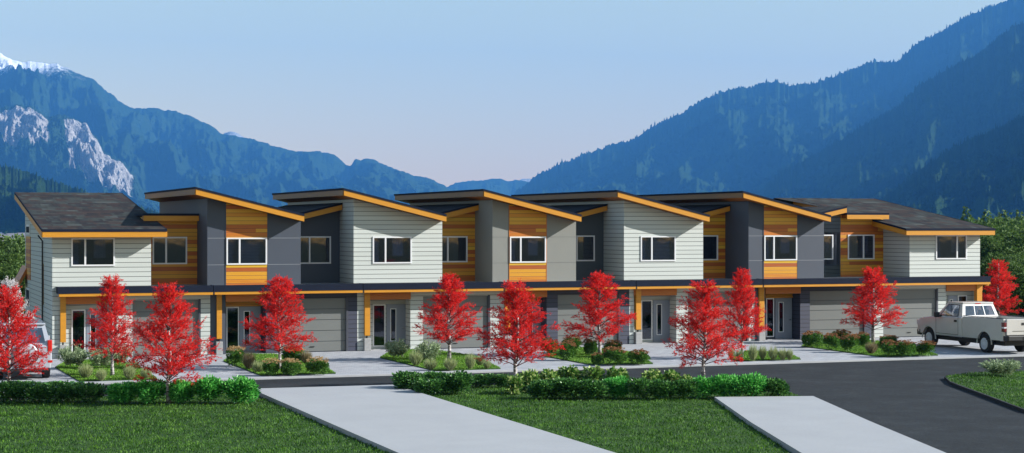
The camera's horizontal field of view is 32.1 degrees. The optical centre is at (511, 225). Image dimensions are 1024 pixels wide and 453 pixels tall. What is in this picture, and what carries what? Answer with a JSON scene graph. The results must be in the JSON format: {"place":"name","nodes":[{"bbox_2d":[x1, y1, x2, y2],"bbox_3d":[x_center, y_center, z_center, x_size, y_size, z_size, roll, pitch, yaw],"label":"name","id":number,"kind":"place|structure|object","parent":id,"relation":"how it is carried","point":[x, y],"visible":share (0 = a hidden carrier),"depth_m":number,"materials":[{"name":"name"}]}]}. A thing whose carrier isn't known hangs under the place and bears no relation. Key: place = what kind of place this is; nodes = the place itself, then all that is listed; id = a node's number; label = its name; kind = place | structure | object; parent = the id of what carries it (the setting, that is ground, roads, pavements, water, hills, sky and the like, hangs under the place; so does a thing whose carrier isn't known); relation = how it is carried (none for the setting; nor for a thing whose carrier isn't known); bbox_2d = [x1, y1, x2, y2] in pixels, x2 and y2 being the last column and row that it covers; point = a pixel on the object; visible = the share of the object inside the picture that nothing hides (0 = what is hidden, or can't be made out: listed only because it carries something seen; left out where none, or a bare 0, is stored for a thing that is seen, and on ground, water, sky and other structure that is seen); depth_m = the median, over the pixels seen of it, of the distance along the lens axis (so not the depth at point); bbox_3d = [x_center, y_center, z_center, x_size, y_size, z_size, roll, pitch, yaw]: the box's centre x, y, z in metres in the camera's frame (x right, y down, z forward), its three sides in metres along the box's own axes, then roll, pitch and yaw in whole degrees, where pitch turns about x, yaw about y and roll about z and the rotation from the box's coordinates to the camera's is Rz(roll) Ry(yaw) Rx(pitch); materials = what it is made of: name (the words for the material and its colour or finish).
{"place":"outdoors","nodes":[
{"label":"outdoors","id":0,"kind":"place"},
{"bbox_2d":[0,162,157,233],"bbox_3d":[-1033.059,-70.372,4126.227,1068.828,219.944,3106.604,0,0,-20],"label":"mountain","id":1,"kind":"structure","parent":0,"point":[12,213],"depth_m":3788.68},
{"bbox_2d":[0,104,158,212],"bbox_3d":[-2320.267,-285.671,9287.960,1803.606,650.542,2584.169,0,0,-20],"label":"mountain","id":2,"kind":"structure","parent":0,"point":[65,149],"depth_m":8654.55,"materials":[{"name":"stone"}]},
{"bbox_2d":[55,363,156,381],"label":"lawn","id":3,"kind":"structure","parent":0,"point":[102,380],"depth_m":64.65,"materials":[{"name":"plant"}]},
{"bbox_2d":[57,343,87,366],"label":"sage shrub","id":4,"kind":"object","parent":3,"relation":"on","point":[77,356],"visible":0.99,"depth_m":69.17,"materials":[{"name":"green plant"}]},
{"bbox_2d":[70,274,152,375],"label":"maple tree","id":5,"kind":"object","parent":3,"relation":"on","point":[110,285],"visible":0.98,"depth_m":65.79,"materials":[{"name":"red plant"}]},
{"bbox_2d":[0,53,452,206],"bbox_3d":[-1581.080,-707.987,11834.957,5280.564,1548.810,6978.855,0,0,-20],"label":"mountain","id":6,"kind":"structure","parent":0,"point":[155,149],"depth_m":11431.44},
{"bbox_2d":[224,354,335,375],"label":"lawn","id":7,"kind":"structure","parent":0,"point":[277,374],"depth_m":67.10,"materials":[{"name":"plant"}]},
{"bbox_2d":[238,274,316,367],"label":"maple tree","id":8,"kind":"object","parent":7,"relation":"on","point":[277,291],"visible":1,"depth_m":68.81,"materials":[{"name":"red plant"}]},
{"bbox_2d":[380,350,500,370],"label":"lawn","id":9,"kind":"structure","parent":0,"point":[438,365],"depth_m":70.13,"materials":[{"name":"plant"}]},
{"bbox_2d":[383,338,411,356],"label":"sage shrub","id":10,"kind":"object","parent":9,"relation":"on","point":[395,348],"visible":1,"depth_m":74.15,"materials":[{"name":"green plant"}]},
{"bbox_2d":[411,339,442,360],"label":"sage shrub","id":11,"kind":"object","parent":9,"relation":"on","point":[430,351],"visible":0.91,"depth_m":71.73,"materials":[{"name":"green plant"}]},
{"bbox_2d":[413,273,483,358],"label":"maple tree","id":12,"kind":"object","parent":9,"relation":"on","point":[451,300],"visible":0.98,"depth_m":73.42,"materials":[{"name":"red plant"}]},
{"bbox_2d":[447,179,528,195],"bbox_3d":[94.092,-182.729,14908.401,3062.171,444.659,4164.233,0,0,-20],"label":"mountain","id":13,"kind":"structure","parent":0,"point":[502,186],"depth_m":15246.47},
{"bbox_2d":[0,0,1006,186],"label":"sky","id":14,"kind":"structure","parent":0,"point":[446,92],"materials":[{"name":"blue"}]},
{"bbox_2d":[0,370,1023,452],"bbox_3d":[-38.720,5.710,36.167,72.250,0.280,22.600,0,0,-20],"label":"lawn","id":15,"kind":"structure","parent":0,"point":[335,445],"depth_m":48.28,"materials":[{"name":"plant"}]},
{"bbox_2d":[0,380,24,402],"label":"hedge shrub","id":16,"kind":"object","parent":15,"relation":"on","point":[9,388],"visible":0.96,"depth_m":55.42,"materials":[{"name":"green plant"}]},
{"bbox_2d":[0,283,51,399],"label":"maple tree","id":17,"kind":"object","parent":15,"relation":"on","point":[10,308],"visible":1,"depth_m":57.05,"materials":[{"name":"red plant"}]},
{"bbox_2d":[16,383,48,402],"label":"hedge shrub","id":18,"kind":"object","parent":15,"relation":"on","point":[34,392],"visible":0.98,"depth_m":55.34,"materials":[{"name":"green plant"}]},
{"bbox_2d":[43,382,77,403],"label":"hedge shrub","id":19,"kind":"object","parent":15,"relation":"on","point":[60,392],"visible":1,"depth_m":55.41,"materials":[{"name":"green plant"}]},
{"bbox_2d":[72,382,107,403],"bbox_3d":[-13.308,5.264,55.859,1.292,0.712,1.169,0,0,41],"label":"hedge shrub","id":20,"kind":"object","parent":15,"relation":"on","point":[92,390],"visible":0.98,"depth_m":55.59,"materials":[{"name":"green plant"}]},
{"bbox_2d":[105,380,136,404],"bbox_3d":[-12.147,5.220,55.445,1.106,0.754,1.195,0,0,-15],"label":"hedge shrub","id":21,"kind":"object","parent":15,"relation":"on","point":[121,392],"visible":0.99,"depth_m":55.20,"materials":[{"name":"green plant"}]},
{"bbox_2d":[130,378,166,403],"bbox_3d":[-11.239,5.178,55.487,1.323,0.852,1.206,0,0,-34],"label":"hedge shrub","id":22,"kind":"object","parent":15,"relation":"on","point":[148,391],"visible":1,"depth_m":55.24,"materials":[{"name":"green plant"}]},
{"bbox_2d":[113,281,222,403],"bbox_3d":[-10.751,3.653,55.448,3.075,3.909,2.969,0,0,31],"label":"maple tree","id":23,"kind":"object","parent":15,"relation":"on","point":[172,357],"visible":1,"depth_m":55.27,"materials":[{"name":"red plant"}]},
{"bbox_2d":[168,379,195,402],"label":"hedge shrub","id":24,"kind":"object","parent":15,"relation":"on","point":[181,391],"visible":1,"depth_m":55.22,"materials":[{"name":"green plant"}]},
{"bbox_2d":[192,374,223,403],"bbox_3d":[-9.495,5.122,55.488,1.166,0.970,1.279,0,0,18],"label":"hedge shrub","id":25,"kind":"object","parent":15,"relation":"on","point":[208,388],"visible":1,"depth_m":55.22,"materials":[{"name":"green plant"}]},
{"bbox_2d":[220,375,261,403],"bbox_3d":[-8.440,5.136,55.526,1.281,0.931,1.185,0,0,-1],"label":"hedge shrub","id":26,"kind":"object","parent":15,"relation":"on","point":[240,388],"visible":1,"depth_m":55.26,"materials":[{"name":"green plant"}]},
{"bbox_2d":[0,356,1023,452],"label":"road","id":27,"kind":"structure","parent":0,"point":[924,401],"depth_m":60.20,"materials":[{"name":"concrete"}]},
{"bbox_2d":[258,385,614,452],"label":"concrete slab","id":28,"kind":"structure","parent":27,"relation":"on","point":[390,418],"depth_m":49.16,"materials":[{"name":"grey concrete"}]},
{"bbox_2d":[473,278,565,375],"bbox_3d":[0.147,3.730,62.435,3.142,3.757,3.277,0,0,-33],"label":"maple tree","id":29,"kind":"object","parent":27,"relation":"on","point":[515,346],"visible":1,"depth_m":62.16,"materials":[{"name":"red plant"}]},
{"bbox_2d":[85,354,1023,383],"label":"kerb","id":30,"kind":"structure","parent":27,"relation":"on","point":[555,369],"depth_m":70.94,"materials":[{"name":"concrete"}]},
{"bbox_2d":[714,396,945,452],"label":"concrete slab","id":31,"kind":"structure","parent":27,"relation":"on","point":[802,424],"depth_m":47.94,"materials":[{"name":"grey concrete"}]},
{"bbox_2d":[0,337,1023,383],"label":"driveway","id":32,"kind":"structure","parent":0,"point":[355,362],"depth_m":74.18,"materials":[{"name":"grey concrete"}]},
{"bbox_2d":[0,319,51,378],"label":"estate car","id":33,"kind":"object","parent":32,"relation":"on","point":[44,338],"visible":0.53,"depth_m":64.48,"materials":[{"name":"silver metal"}]},
{"bbox_2d":[14,192,212,358],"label":"townhouse","id":34,"kind":"structure","parent":32,"relation":"on","point":[78,246],"depth_m":76.08,"materials":[{"name":"wood"}]},
{"bbox_2d":[71,238,114,265],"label":"window","id":35,"kind":"structure","parent":34,"relation":"in","point":[84,251],"depth_m":75.23,"materials":[{"name":"clear glass"}]},
{"bbox_2d":[86,309,105,356],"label":"entry door","id":36,"kind":"structure","parent":34,"relation":"in","point":[89,328],"depth_m":75.60,"materials":[{"name":"paint"}]},
{"bbox_2d":[133,300,197,356],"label":"garage door","id":37,"kind":"structure","parent":34,"relation":"in","point":[139,307],"depth_m":76.15,"materials":[{"name":"paint"}]},
{"bbox_2d":[152,237,186,263],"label":"window","id":38,"kind":"structure","parent":34,"relation":"in","point":[165,250],"depth_m":78.78,"materials":[{"name":"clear glass"}]},
{"bbox_2d":[144,187,362,354],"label":"townhouse","id":39,"kind":"structure","parent":32,"relation":"on","point":[246,249],"depth_m":78.08,"materials":[{"name":"grey paint"}]},
{"bbox_2d":[226,238,266,264],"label":"window","id":40,"kind":"structure","parent":39,"relation":"in","point":[239,251],"depth_m":77.48,"materials":[{"name":"clear glass"}]},
{"bbox_2d":[240,306,260,351],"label":"entry door","id":41,"kind":"structure","parent":39,"relation":"in","point":[244,311],"depth_m":78.26,"materials":[{"name":"paint"}]},
{"bbox_2d":[280,298,345,352],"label":"garage door","id":42,"kind":"structure","parent":39,"relation":"in","point":[328,326],"depth_m":78.74,"materials":[{"name":"paint"}]},
{"bbox_2d":[301,236,330,263],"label":"window","id":43,"kind":"structure","parent":39,"relation":"in","point":[314,249],"depth_m":81.06,"materials":[{"name":"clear glass"}]},
{"bbox_2d":[305,356,330,374],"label":"flowering shrub","id":44,"kind":"object","parent":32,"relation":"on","point":[315,364],"visible":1,"depth_m":66.29,"materials":[{"name":"green plant"}]},
{"bbox_2d":[272,188,503,350],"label":"townhouse","id":45,"kind":"structure","parent":32,"relation":"on","point":[398,260],"depth_m":80.22,"materials":[{"name":"white wood"}]},
{"bbox_2d":[373,236,411,263],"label":"window","id":46,"kind":"structure","parent":45,"relation":"in","point":[386,250],"depth_m":79.75,"materials":[{"name":"clear glass"}]},
{"bbox_2d":[386,304,405,343],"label":"entry door","id":47,"kind":"structure","parent":45,"relation":"in","point":[395,313],"depth_m":80.57,"materials":[{"name":"paint"}]},
{"bbox_2d":[442,236,467,261],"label":"window","id":48,"kind":"structure","parent":45,"relation":"in","point":[454,248],"depth_m":83.35,"materials":[{"name":"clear glass"}]},
{"bbox_2d":[423,296,487,348],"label":"garage door","id":49,"kind":"structure","parent":45,"relation":"in","point":[480,301],"depth_m":81.06,"materials":[{"name":"paint"}]},
{"bbox_2d":[55,340,935,380],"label":"grass","id":50,"kind":"structure","parent":32,"relation":"on","point":[67,369],"depth_m":72.88,"materials":[{"name":"plant"}]},
{"bbox_2d":[394,189,635,346],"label":"townhouse","id":51,"kind":"structure","parent":32,"relation":"on","point":[552,256],"depth_m":82.44,"materials":[{"name":"grey paint"}]},
{"bbox_2d":[510,237,545,262],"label":"window","id":52,"kind":"structure","parent":51,"relation":"in","point":[522,249],"depth_m":81.98,"materials":[{"name":"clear glass"}]},
{"bbox_2d":[576,235,594,260],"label":"window","id":53,"kind":"structure","parent":51,"relation":"in","point":[585,244],"depth_m":85.64,"materials":[{"name":"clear glass"}]},
{"bbox_2d":[558,294,617,345],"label":"garage door","id":54,"kind":"structure","parent":51,"relation":"in","point":[566,309],"depth_m":82.86,"materials":[{"name":"paint"}]},
{"bbox_2d":[602,346,627,365],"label":"flowering shrub","id":55,"kind":"object","parent":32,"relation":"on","point":[617,355],"visible":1,"depth_m":70.83,"materials":[{"name":"green plant"}]},
{"bbox_2d":[511,190,762,343],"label":"townhouse","id":56,"kind":"structure","parent":32,"relation":"on","point":[663,254],"depth_m":84.67,"materials":[{"name":"white wood"}]},
{"bbox_2d":[641,236,675,260],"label":"window","id":57,"kind":"structure","parent":56,"relation":"in","point":[653,248],"depth_m":84.27,"materials":[{"name":"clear glass"}]},
{"bbox_2d":[653,300,669,341],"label":"entry door","id":58,"kind":"structure","parent":56,"relation":"in","point":[661,308],"depth_m":85.12,"materials":[{"name":"paint"}]},
{"bbox_2d":[703,235,717,259],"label":"window","id":59,"kind":"structure","parent":56,"relation":"in","point":[710,242],"depth_m":87.95,"materials":[{"name":"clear glass"}]},
{"bbox_2d":[688,292,745,341],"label":"garage door","id":60,"kind":"structure","parent":56,"relation":"in","point":[723,295],"depth_m":85.49,"materials":[{"name":"paint"}]},
{"bbox_2d":[638,191,872,340],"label":"townhouse","id":61,"kind":"structure","parent":32,"relation":"on","point":[786,252],"depth_m":87.00,"materials":[{"name":"grey metal"}]},
{"bbox_2d":[764,235,796,260],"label":"window","id":62,"kind":"structure","parent":61,"relation":"in","point":[776,247],"depth_m":86.50,"materials":[{"name":"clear glass"}]},
{"bbox_2d":[775,298,791,338],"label":"entry door","id":63,"kind":"structure","parent":61,"relation":"in","point":[783,306],"depth_m":87.39,"materials":[{"name":"paint"}]},
{"bbox_2d":[824,233,836,264],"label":"window","id":64,"kind":"structure","parent":61,"relation":"in","point":[830,239],"depth_m":90.30,"materials":[{"name":"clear glass"}]},
{"bbox_2d":[810,290,862,338],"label":"garage door","id":65,"kind":"structure","parent":61,"relation":"in","point":[826,307],"depth_m":87.56,"materials":[{"name":"paint"}]},
{"bbox_2d":[774,198,995,337],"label":"townhouse","id":66,"kind":"structure","parent":32,"relation":"on","point":[928,262],"depth_m":90.11,"materials":[{"name":"wood"}]},
{"bbox_2d":[837,233,874,264],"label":"window","id":67,"kind":"structure","parent":66,"relation":"in","point":[859,246],"depth_m":90.87,"materials":[{"name":"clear glass"}]},
{"bbox_2d":[883,289,934,336],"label":"garage door","id":68,"kind":"structure","parent":66,"relation":"in","point":[920,303],"depth_m":89.12,"materials":[{"name":"paint"}]},
{"bbox_2d":[936,235,966,258],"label":"window","id":69,"kind":"structure","parent":66,"relation":"in","point":[947,246],"depth_m":89.88,"materials":[{"name":"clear glass"}]},
{"bbox_2d":[917,301,1023,352],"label":"pickup truck","id":70,"kind":"object","parent":32,"relation":"on","point":[985,326],"visible":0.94,"depth_m":79.81,"materials":[{"name":"silver metal"}]},
{"bbox_2d":[545,348,652,364],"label":"lawn","id":71,"kind":"structure","parent":0,"point":[593,364],"depth_m":72.49,"materials":[{"name":"plant"}]},
{"bbox_2d":[561,269,637,351],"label":"maple tree","id":72,"kind":"object","parent":71,"relation":"on","point":[598,286],"visible":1,"depth_m":75.97,"materials":[{"name":"red plant"}]},
{"bbox_2d":[414,385,795,452],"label":"lawn","id":73,"kind":"structure","parent":0,"point":[651,426],"depth_m":50.24,"materials":[{"name":"plant"}]},
{"bbox_2d":[390,370,429,390],"bbox_3d":[-3.403,5.233,59.652,1.411,0.788,1.430,0,0,13],"label":"hedge shrub","id":74,"kind":"object","parent":73,"relation":"on","point":[403,379],"visible":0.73,"depth_m":59.36,"materials":[{"name":"green plant"}]},
{"bbox_2d":[412,378,446,395],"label":"hedge shrub","id":75,"kind":"object","parent":73,"relation":"on","point":[429,386],"visible":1,"depth_m":57.98,"materials":[{"name":"green plant"}]},
{"bbox_2d":[432,369,475,393],"bbox_3d":[-1.881,5.196,58.632,1.343,0.872,1.361,0,0,-25],"label":"hedge shrub","id":76,"kind":"object","parent":73,"relation":"on","point":[458,382],"visible":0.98,"depth_m":58.37,"materials":[{"name":"green plant"}]},
{"bbox_2d":[504,373,525,394],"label":"leafy plant","id":77,"kind":"object","parent":73,"relation":"on","point":[512,384],"visible":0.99,"depth_m":58.34,"materials":[{"name":"green plant"}]},
{"bbox_2d":[525,378,560,398],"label":"hedge shrub","id":78,"kind":"object","parent":73,"relation":"on","point":[539,388],"visible":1,"depth_m":56.63,"materials":[{"name":"green plant"}]},
{"bbox_2d":[549,376,584,399],"bbox_3d":[1.769,5.225,56.938,1.268,0.778,1.190,0,0,-9],"label":"hedge shrub","id":79,"kind":"object","parent":73,"relation":"on","point":[568,385],"visible":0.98,"depth_m":56.70,"materials":[{"name":"green plant"}]},
{"bbox_2d":[576,378,609,399],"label":"hedge shrub","id":80,"kind":"object","parent":73,"relation":"on","point":[593,388],"visible":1,"depth_m":56.64,"materials":[{"name":"green plant"}]},
{"bbox_2d":[602,375,629,398],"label":"hedge shrub","id":81,"kind":"object","parent":73,"relation":"on","point":[617,386],"visible":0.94,"depth_m":56.97,"materials":[{"name":"green plant"}]},
{"bbox_2d":[626,377,653,399],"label":"hedge shrub","id":82,"kind":"object","parent":73,"relation":"on","point":[638,387],"visible":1,"depth_m":56.58,"materials":[{"name":"green plant"}]},
{"bbox_2d":[650,379,679,399],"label":"hedge shrub","id":83,"kind":"object","parent":73,"relation":"on","point":[662,388],"visible":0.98,"depth_m":56.62,"materials":[{"name":"green plant"}]},
{"bbox_2d":[671,378,697,398],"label":"hedge shrub","id":84,"kind":"object","parent":73,"relation":"on","point":[686,388],"visible":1,"depth_m":56.64,"materials":[{"name":"green plant"}]},
{"bbox_2d":[662,278,748,377],"bbox_3d":[6.764,3.736,62.999,3.071,3.742,2.966,0,0,-1],"label":"maple tree","id":85,"kind":"object","parent":73,"relation":"on","point":[705,296],"visible":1,"depth_m":62.89,"materials":[{"name":"red plant"}]},
{"bbox_2d":[692,375,720,398],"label":"hedge shrub","id":86,"kind":"object","parent":73,"relation":"on","point":[705,386],"visible":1,"depth_m":56.85,"materials":[{"name":"green plant"}]},
{"bbox_2d":[713,373,743,396],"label":"hedge shrub","id":87,"kind":"object","parent":73,"relation":"on","point":[728,386],"visible":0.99,"depth_m":56.81,"materials":[{"name":"green plant"}]},
{"bbox_2d":[738,371,767,396],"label":"hedge shrub","id":88,"kind":"object","parent":73,"relation":"on","point":[754,384],"visible":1,"depth_m":56.84,"materials":[{"name":"green plant"}]},
{"bbox_2d":[762,377,790,395],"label":"hedge shrub","id":89,"kind":"object","parent":73,"relation":"on","point":[777,386],"visible":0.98,"depth_m":57.01,"materials":[{"name":"green plant"}]},
{"bbox_2d":[699,165,732,191],"bbox_3d":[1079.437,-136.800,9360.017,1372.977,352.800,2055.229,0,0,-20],"label":"mountain","id":90,"kind":"structure","parent":0,"point":[712,175],"depth_m":9070.07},
{"bbox_2d":[733,357,800,360],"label":"flower bed","id":91,"kind":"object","parent":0,"point":[767,360],"depth_m":73.78,"materials":[{"name":"plant"}]},
{"bbox_2d":[706,267,771,355],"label":"maple tree","id":92,"kind":"object","parent":91,"relation":"on","point":[743,290],"visible":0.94,"depth_m":74.40,"materials":[{"name":"red plant"}]},
{"bbox_2d":[515,0,1023,194],"bbox_3d":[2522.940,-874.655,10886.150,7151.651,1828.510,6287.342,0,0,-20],"label":"mountain","id":93,"kind":"structure","parent":0,"point":[755,138],"depth_m":10440.28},
{"bbox_2d":[802,344,937,356],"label":"lawn","id":94,"kind":"structure","parent":0,"point":[869,355],"depth_m":76.89,"materials":[{"name":"plant"}]},
{"bbox_2d":[839,265,908,341],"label":"maple tree","id":95,"kind":"object","parent":94,"relation":"on","point":[870,276],"visible":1,"depth_m":84.09,"materials":[{"name":"red plant"}]},
{"bbox_2d":[756,22,1023,199],"bbox_3d":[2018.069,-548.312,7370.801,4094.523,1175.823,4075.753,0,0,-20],"label":"mountain","id":96,"kind":"structure","parent":0,"point":[981,91],"depth_m":6960.98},
{"bbox_2d":[883,113,1023,221],"bbox_3d":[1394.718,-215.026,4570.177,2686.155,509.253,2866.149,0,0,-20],"label":"mountain","id":97,"kind":"structure","parent":0,"point":[977,175],"depth_m":3944.85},
{"bbox_2d":[947,371,1023,407],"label":"lawn","id":98,"kind":"structure","parent":0,"point":[1005,378],"depth_m":61.83,"materials":[{"name":"plant"}]},
{"bbox_2d":[944,376,1023,412],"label":"lawn edging","id":99,"kind":"object","parent":98,"relation":"on","point":[1007,404],"visible":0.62,"depth_m":58.21,"materials":[{"name":"grey concrete"}]},
{"bbox_2d":[979,358,1022,375],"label":"sage shrub","id":100,"kind":"object","parent":98,"relation":"on","point":[1005,367],"visible":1,"depth_m":65.36,"materials":[{"name":"green plant"}]},
{"bbox_3d":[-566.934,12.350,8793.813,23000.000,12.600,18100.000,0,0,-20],"label":"ground","id":101,"kind":"structure","parent":0,"visible":0},
{"bbox_2d":[0,260,24,316],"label":"broadleaf tree","id":102,"kind":"object","parent":101,"relation":"on","point":[10,273],"visible":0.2,"depth_m":99.52,"materials":[{"name":"green plant"}]},
{"bbox_2d":[0,234,24,256],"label":"broadleaf tree","id":103,"kind":"object","parent":101,"relation":"on","point":[4,246],"visible":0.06,"depth_m":119.76,"materials":[{"name":"green plant"}]},
{"bbox_2d":[960,206,1023,225],"bbox_3d":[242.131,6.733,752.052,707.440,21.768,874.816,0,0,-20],"label":"woodland","id":104,"kind":"object","parent":101,"relation":"on","point":[982,221],"depth_m":275.71,"materials":[{"name":"green plant"}]},
{"bbox_2d":[980,233,1012,311],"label":"broadleaf tree","id":105,"kind":"object","parent":101,"relation":"on","point":[992,243],"visible":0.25,"depth_m":148.72,"materials":[{"name":"green plant"}]},
{"bbox_2d":[980,251,1019,301],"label":"broadleaf tree","id":106,"kind":"object","parent":101,"relation":"on","point":[984,266],"visible":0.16,"depth_m":128.03,"materials":[{"name":"green plant"}]},
{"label":"lawn","id":107,"kind":"structure","parent":0,"visible":0},
{"bbox_2d":[982,258,1023,315],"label":"maple tree","id":108,"kind":"object","parent":107,"relation":"on","point":[1005,286],"visible":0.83,"depth_m":96.90,"materials":[{"name":"red plant"}]},
{"bbox_2d":[986,261,1023,315],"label":"broadleaf tree","id":109,"kind":"object","parent":107,"relation":"on","point":[1018,272],"visible":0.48,"depth_m":107.05,"materials":[{"name":"green plant"}]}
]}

